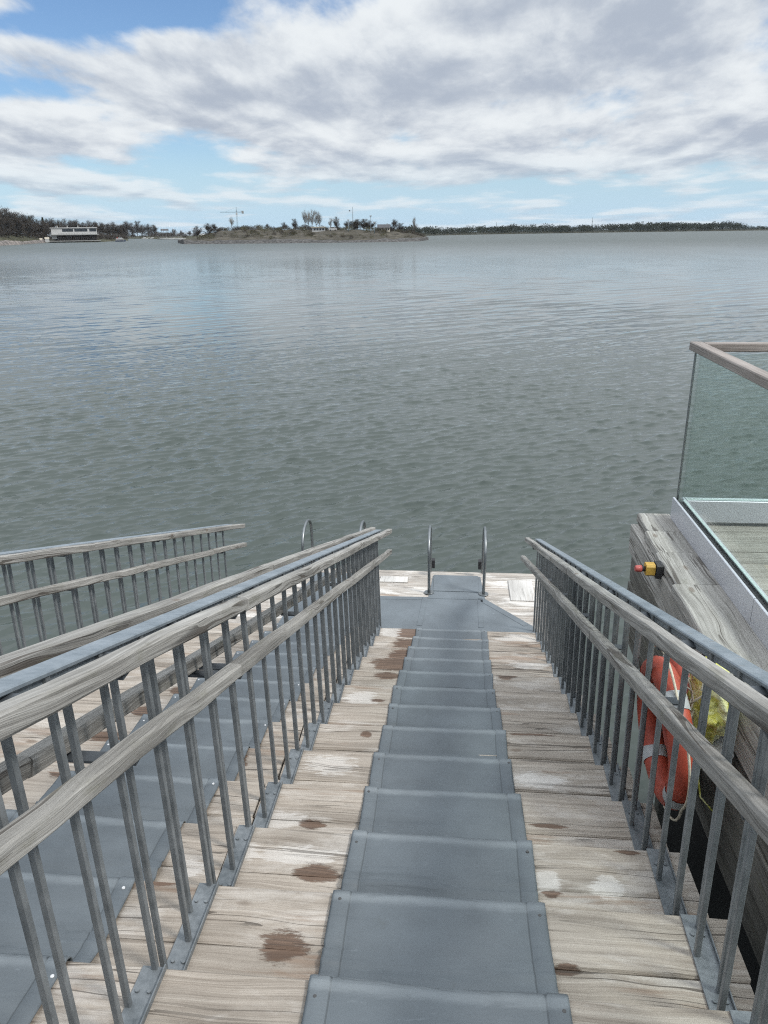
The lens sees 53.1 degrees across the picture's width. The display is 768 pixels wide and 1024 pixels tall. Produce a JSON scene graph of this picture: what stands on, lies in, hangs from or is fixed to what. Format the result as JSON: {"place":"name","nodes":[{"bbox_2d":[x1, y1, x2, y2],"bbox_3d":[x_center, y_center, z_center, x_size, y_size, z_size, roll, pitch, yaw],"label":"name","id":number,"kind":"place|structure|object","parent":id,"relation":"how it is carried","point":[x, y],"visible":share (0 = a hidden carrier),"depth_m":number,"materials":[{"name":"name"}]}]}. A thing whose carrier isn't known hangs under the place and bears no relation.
{"place":"outdoors","nodes":[
{"label":"outdoors","id":0,"kind":"place"},
{"bbox_2d":[127,236,196,238],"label":"harbour shore","id":1,"kind":"structure","parent":0,"point":[149,237],"depth_m":722.09,"materials":[{"name":"grey stone"}]},
{"bbox_2d":[116,221,133,234],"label":"bare tree","id":2,"kind":"object","parent":1,"relation":"on","point":[126,226],"visible":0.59,"depth_m":900.64,"materials":[{"name":"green plant"}]},
{"bbox_2d":[126,223,135,234],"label":"bare tree","id":3,"kind":"object","parent":1,"relation":"on","point":[131,229],"visible":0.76,"depth_m":900.84,"materials":[{"name":"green plant"}]},
{"bbox_2d":[131,221,140,235],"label":"bare tree","id":4,"kind":"object","parent":1,"relation":"on","point":[136,226],"visible":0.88,"depth_m":855.40,"materials":[{"name":"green plant"}]},
{"bbox_2d":[136,224,146,235],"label":"bare tree","id":5,"kind":"object","parent":1,"relation":"on","point":[141,229],"visible":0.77,"depth_m":849.04,"materials":[{"name":"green plant"}]},
{"bbox_2d":[139,224,153,234],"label":"bare tree","id":6,"kind":"object","parent":1,"relation":"on","point":[146,228],"visible":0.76,"depth_m":811.58,"materials":[{"name":"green plant"}]},
{"bbox_2d":[149,225,158,236],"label":"bare tree","id":7,"kind":"object","parent":1,"relation":"on","point":[154,229],"visible":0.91,"depth_m":788.44,"materials":[{"name":"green plant"}]},
{"bbox_2d":[179,229,426,240],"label":"island","id":8,"kind":"structure","parent":0,"point":[320,235],"depth_m":349.07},
{"bbox_2d":[192,226,202,238],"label":"bare tree","id":9,"kind":"object","parent":8,"relation":"on","point":[197,232],"visible":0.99,"depth_m":377.38,"materials":[{"name":"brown plant"}]},
{"bbox_2d":[202,223,215,235],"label":"bare tree","id":10,"kind":"object","parent":8,"relation":"on","point":[208,229],"visible":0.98,"depth_m":367.59,"materials":[{"name":"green plant"}]},
{"bbox_2d":[211,224,220,233],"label":"bare tree","id":11,"kind":"object","parent":8,"relation":"on","point":[217,229],"visible":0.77,"depth_m":375.31,"materials":[{"name":"brown plant"}]},
{"bbox_2d":[221,208,243,220],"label":"tower crane","id":12,"kind":"object","parent":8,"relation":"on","point":[236,212],"visible":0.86,"depth_m":673.62,"materials":[{"name":"metal"}]},
{"bbox_2d":[291,219,297,229],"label":"bare tree","id":13,"kind":"object","parent":8,"relation":"on","point":[293,224],"visible":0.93,"depth_m":394.96,"materials":[{"name":"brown plant"}]},
{"bbox_2d":[301,208,307,229],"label":"birch tree","id":14,"kind":"object","parent":8,"relation":"on","point":[305,216],"visible":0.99,"depth_m":392.04,"materials":[{"name":"grey plant"}]},
{"bbox_2d":[306,212,310,225],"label":"birch tree","id":15,"kind":"object","parent":8,"relation":"on","point":[308,214],"visible":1,"depth_m":394.72,"materials":[{"name":"grey plant"}]},
{"bbox_2d":[309,209,315,223],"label":"birch tree","id":16,"kind":"object","parent":8,"relation":"on","point":[312,216],"visible":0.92,"depth_m":397.31,"materials":[{"name":"grey plant"}]},
{"bbox_2d":[312,212,320,225],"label":"birch tree","id":17,"kind":"object","parent":8,"relation":"on","point":[316,218],"visible":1,"depth_m":393.05,"materials":[{"name":"grey plant"}]},
{"bbox_2d":[311,227,324,231],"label":"white hut","id":18,"kind":"object","parent":8,"relation":"on","point":[316,229],"visible":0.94,"depth_m":369.11,"materials":[{"name":"paint"}]},
{"bbox_2d":[332,217,340,227],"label":"bare tree","id":19,"kind":"object","parent":8,"relation":"on","point":[336,221],"visible":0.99,"depth_m":393.14,"materials":[{"name":"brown plant"}]},
{"bbox_2d":[351,219,363,229],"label":"bare tree","id":20,"kind":"object","parent":8,"relation":"on","point":[356,222],"visible":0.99,"depth_m":374.19,"materials":[{"name":"brown plant"}]},
{"bbox_2d":[360,219,368,227],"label":"bare tree","id":21,"kind":"object","parent":8,"relation":"on","point":[364,223],"visible":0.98,"depth_m":375.11,"materials":[{"name":"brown plant"}]},
{"bbox_2d":[377,223,389,231],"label":"dark roofed house","id":22,"kind":"structure","parent":8,"relation":"on","point":[384,226],"depth_m":374.19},
{"bbox_2d":[390,219,398,228],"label":"bare tree","id":23,"kind":"object","parent":8,"relation":"on","point":[393,224],"visible":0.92,"depth_m":388.37,"materials":[{"name":"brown plant"}]},
{"bbox_2d":[411,217,418,233],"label":"birch tree","id":24,"kind":"object","parent":8,"relation":"on","point":[414,222],"visible":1,"depth_m":386.78,"materials":[{"name":"grey plant"}]},
{"bbox_2d":[178,236,427,243],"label":"stone bank","id":25,"kind":"structure","parent":0,"point":[261,241],"depth_m":320.97,"materials":[{"name":"grey stone"}]},
{"bbox_2d":[0,230,767,804],"bbox_3d":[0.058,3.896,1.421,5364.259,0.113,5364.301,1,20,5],"label":"water","id":26,"kind":"structure","parent":0,"point":[510,392],"depth_m":20.25,"materials":[{"name":"grey liquid"}]},
{"bbox_2d":[0,234,127,242],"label":"headland","id":27,"kind":"structure","parent":26,"relation":"in","point":[17,238],"depth_m":451.62,"materials":[{"name":"soil"}]},
{"bbox_2d":[0,214,9,236],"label":"bare tree","id":28,"kind":"object","parent":27,"relation":"on","point":[1,226],"visible":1,"depth_m":397.09,"materials":[{"name":"brown plant"}]},
{"bbox_2d":[0,217,16,237],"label":"bare tree","id":29,"kind":"object","parent":27,"relation":"on","point":[8,225],"visible":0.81,"depth_m":405.25,"materials":[{"name":"brown plant"}]},
{"bbox_2d":[0,208,16,230],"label":"bare tree","id":30,"kind":"object","parent":27,"relation":"on","point":[4,215],"visible":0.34,"depth_m":413.87,"materials":[{"name":"brown plant"}]},
{"bbox_2d":[1,205,16,220],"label":"bare tree","id":31,"kind":"object","parent":27,"relation":"on","point":[4,210],"visible":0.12,"depth_m":440.12,"materials":[{"name":"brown plant"}]},
{"bbox_2d":[9,212,24,236],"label":"bare tree","id":32,"kind":"object","parent":27,"relation":"on","point":[19,226],"visible":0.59,"depth_m":428.07,"materials":[{"name":"brown plant"}]},
{"bbox_2d":[15,222,27,234],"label":"bare tree","id":33,"kind":"object","parent":27,"relation":"on","point":[21,231],"visible":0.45,"depth_m":437.37,"materials":[{"name":"brown plant"}]},
{"bbox_2d":[0,239,45,245],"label":"shore rocks","id":34,"kind":"object","parent":27,"relation":"on","point":[5,242],"visible":0.81,"depth_m":391.89,"materials":[{"name":"grey stone"}]},
{"bbox_2d":[19,213,29,234],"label":"bare tree","id":35,"kind":"object","parent":27,"relation":"on","point":[25,220],"visible":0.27,"depth_m":458.10,"materials":[{"name":"brown plant"}]},
{"bbox_2d":[23,220,35,236],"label":"bare tree","id":36,"kind":"object","parent":27,"relation":"on","point":[28,228],"visible":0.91,"depth_m":453.32,"materials":[{"name":"brown plant"}]},
{"bbox_2d":[26,213,35,223],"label":"bare tree","id":37,"kind":"object","parent":27,"relation":"on","point":[31,219],"visible":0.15,"depth_m":499.19,"materials":[{"name":"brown plant"}]},
{"bbox_2d":[28,223,43,238],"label":"bare tree","id":38,"kind":"object","parent":27,"relation":"on","point":[36,228],"visible":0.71,"depth_m":467.38,"materials":[{"name":"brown plant"}]},
{"bbox_2d":[33,219,45,233],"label":"bare tree","id":39,"kind":"object","parent":27,"relation":"on","point":[40,225],"visible":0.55,"depth_m":485.62,"materials":[{"name":"brown plant"}]},
{"bbox_2d":[36,220,49,238],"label":"bare tree","id":40,"kind":"object","parent":27,"relation":"on","point":[46,231],"visible":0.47,"depth_m":494.58,"materials":[{"name":"brown plant"}]},
{"bbox_2d":[39,218,54,236],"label":"bare tree","id":41,"kind":"object","parent":27,"relation":"on","point":[51,224],"visible":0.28,"depth_m":530.66,"materials":[{"name":"brown plant"}]},
{"bbox_2d":[52,220,63,227],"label":"bare tree","id":42,"kind":"object","parent":27,"relation":"on","point":[57,224],"visible":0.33,"depth_m":536.63,"materials":[{"name":"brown plant"}]},
{"bbox_2d":[59,218,69,227],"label":"bare tree","id":43,"kind":"object","parent":27,"relation":"on","point":[64,222],"visible":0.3,"depth_m":546.36,"materials":[{"name":"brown plant"}]},
{"bbox_2d":[67,219,76,227],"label":"bare tree","id":44,"kind":"object","parent":27,"relation":"on","point":[71,224],"visible":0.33,"depth_m":542.50,"materials":[{"name":"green plant"}]},
{"bbox_2d":[50,225,100,241],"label":"waterfront building","id":45,"kind":"structure","parent":27,"relation":"on","point":[77,233],"depth_m":479.22,"materials":[{"name":"white paint"}]},
{"bbox_2d":[94,222,108,235],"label":"bare tree","id":46,"kind":"object","parent":27,"relation":"on","point":[102,228],"visible":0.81,"depth_m":537.96,"materials":[{"name":"brown plant"}]},
{"bbox_2d":[103,224,111,234],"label":"bare tree","id":47,"kind":"object","parent":27,"relation":"on","point":[108,227],"visible":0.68,"depth_m":562.57,"materials":[{"name":"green plant"}]},
{"bbox_2d":[107,222,118,234],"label":"bare tree","id":48,"kind":"object","parent":27,"relation":"on","point":[113,229],"visible":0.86,"depth_m":571.08,"materials":[{"name":"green plant"}]},
{"bbox_2d":[115,226,122,234],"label":"bare tree","id":49,"kind":"object","parent":27,"relation":"on","point":[119,230],"visible":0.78,"depth_m":575.30,"materials":[{"name":"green plant"}]},
{"bbox_2d":[119,223,128,235],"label":"bare tree","id":50,"kind":"object","parent":27,"relation":"on","point":[123,230],"visible":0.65,"depth_m":600.09,"materials":[{"name":"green plant"}]},
{"bbox_2d":[115,236,125,241],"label":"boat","id":51,"kind":"object","parent":26,"relation":"on","point":[119,239],"visible":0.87,"depth_m":488.22,"materials":[{"name":"white paint"}]},
{"bbox_2d":[228,568,550,644],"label":"landing platform","id":52,"kind":"structure","parent":26,"relation":"in","point":[513,594],"depth_m":8.01,"materials":[{"name":"brown wood"}]},
{"bbox_2d":[0,623,358,1023],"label":"wooden staircase","id":53,"kind":"structure","parent":52,"relation":"on","point":[89,991],"depth_m":2.81,"materials":[{"name":"brown wood"}]},
{"bbox_2d":[0,524,246,655],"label":"side railing","id":54,"kind":"object","parent":53,"relation":"on","point":[54,588],"visible":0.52,"depth_m":4.87,"materials":[{"name":"metal"}]},
{"bbox_2d":[0,623,349,1023],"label":"stair runner","id":55,"kind":"object","parent":53,"relation":"on","point":[20,1001],"visible":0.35,"depth_m":2.74,"materials":[{"name":"plastic"}]},
{"bbox_2d":[300,519,365,590],"bbox_3d":[-0.511,1.142,8.403,0.675,2.205,0.620,1,20,5],"label":"bathing ladder","id":56,"kind":"object","parent":52,"relation":"attached to","point":[363,524],"visible":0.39,"depth_m":8.03,"materials":[{"name":"silver metal"}]},
{"bbox_2d":[279,572,534,632],"bbox_3d":[0.244,0.919,7.679,2.460,0.010,1.405,1,20,5],"label":"landing mat","id":57,"kind":"object","parent":52,"relation":"on","point":[458,602],"visible":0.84,"depth_m":7.54,"materials":[{"name":"grey plastic"}]},
{"bbox_2d":[144,628,754,1023],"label":"wooden staircase","id":58,"kind":"structure","parent":52,"relation":"on","point":[621,950],"depth_m":2.55,"materials":[{"name":"brown wood"}]},
{"bbox_2d":[0,527,391,1023],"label":"double railing","id":59,"kind":"object","parent":58,"relation":"attached to","point":[49,679],"visible":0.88,"depth_m":1.97,"materials":[{"name":"metal"}]},
{"bbox_2d":[301,628,572,1023],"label":"stair runner","id":60,"kind":"object","parent":58,"relation":"on","point":[437,912],"visible":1,"depth_m":2.53,"materials":[{"name":"plastic"}]},
{"bbox_2d":[521,537,767,1023],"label":"side railing","id":61,"kind":"object","parent":58,"relation":"on","point":[562,578],"visible":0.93,"depth_m":2.37,"materials":[{"name":"metal"}]},
{"bbox_2d":[424,525,487,595],"bbox_3d":[0.770,1.187,8.294,0.657,2.165,0.620,1,20,5],"label":"bathing ladder","id":62,"kind":"object","parent":52,"relation":"attached to","point":[481,564],"visible":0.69,"depth_m":7.86,"materials":[{"name":"silver metal"}]},
{"bbox_2d":[627,513,767,994],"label":"raised deck","id":63,"kind":"structure","parent":26,"relation":"in","point":[687,589],"depth_m":3.28,"materials":[{"name":"grey wood"}]},
{"bbox_2d":[634,561,663,578],"bbox_3d":[1.271,0.277,3.701,0.124,0.070,0.066,1,20,5],"label":"emergency button","id":64,"kind":"object","parent":63,"relation":"attached to","point":[655,569],"visible":1,"depth_m":3.68,"materials":[{"name":"yellow plastic"}]},
{"bbox_2d":[687,656,729,811],"bbox_3d":[1.167,0.812,2.825,0.159,0.618,0.336,1,20,5],"label":"throw bag","id":65,"kind":"object","parent":63,"relation":"hanging from","point":[717,717],"visible":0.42,"depth_m":2.69,"materials":[{"name":"fabric"}]},
{"bbox_2d":[670,341,767,649],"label":"glass balustrade","id":66,"kind":"object","parent":63,"relation":"on","point":[738,584],"visible":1,"depth_m":3.71,"materials":[{"name":"glass"}]},
{"bbox_2d":[0,0,767,236],"label":"sky","id":67,"kind":"structure","parent":0,"point":[182,114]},
{"bbox_2d":[422,228,767,235],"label":"shore","id":68,"kind":"structure","parent":0,"point":[606,231],"depth_m":858.31,"materials":[{"name":"green plant"}]},
{"bbox_2d":[394,221,767,234],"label":"distant wood","id":69,"kind":"object","parent":68,"relation":"on","point":[637,226],"visible":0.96,"depth_m":864.58,"materials":[{"name":"green plant"}]},
{"bbox_3d":[1.146,0.840,3.093,0.261,0.620,0.100,1,20,5],"label":"ring holder","id":70,"kind":"object","parent":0,"visible":0},
{"bbox_2d":[637,646,692,821],"bbox_3d":[1.047,0.819,2.875,0.133,0.644,0.647,1,20,5],"label":"life ring","id":71,"kind":"object","parent":70,"relation":"hanging from","point":[682,779],"visible":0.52,"depth_m":2.75,"materials":[{"name":"orange plastic"}]},
{"bbox_2d":[662,655,693,752],"bbox_3d":[1.176,0.831,3.087,0.111,0.641,0.642,2,20,8],"label":"life ring","id":72,"kind":"object","parent":70,"relation":"hanging from","point":[678,667],"visible":0.05,"depth_m":2.97,"materials":[{"name":"orange plastic"}]}
]}

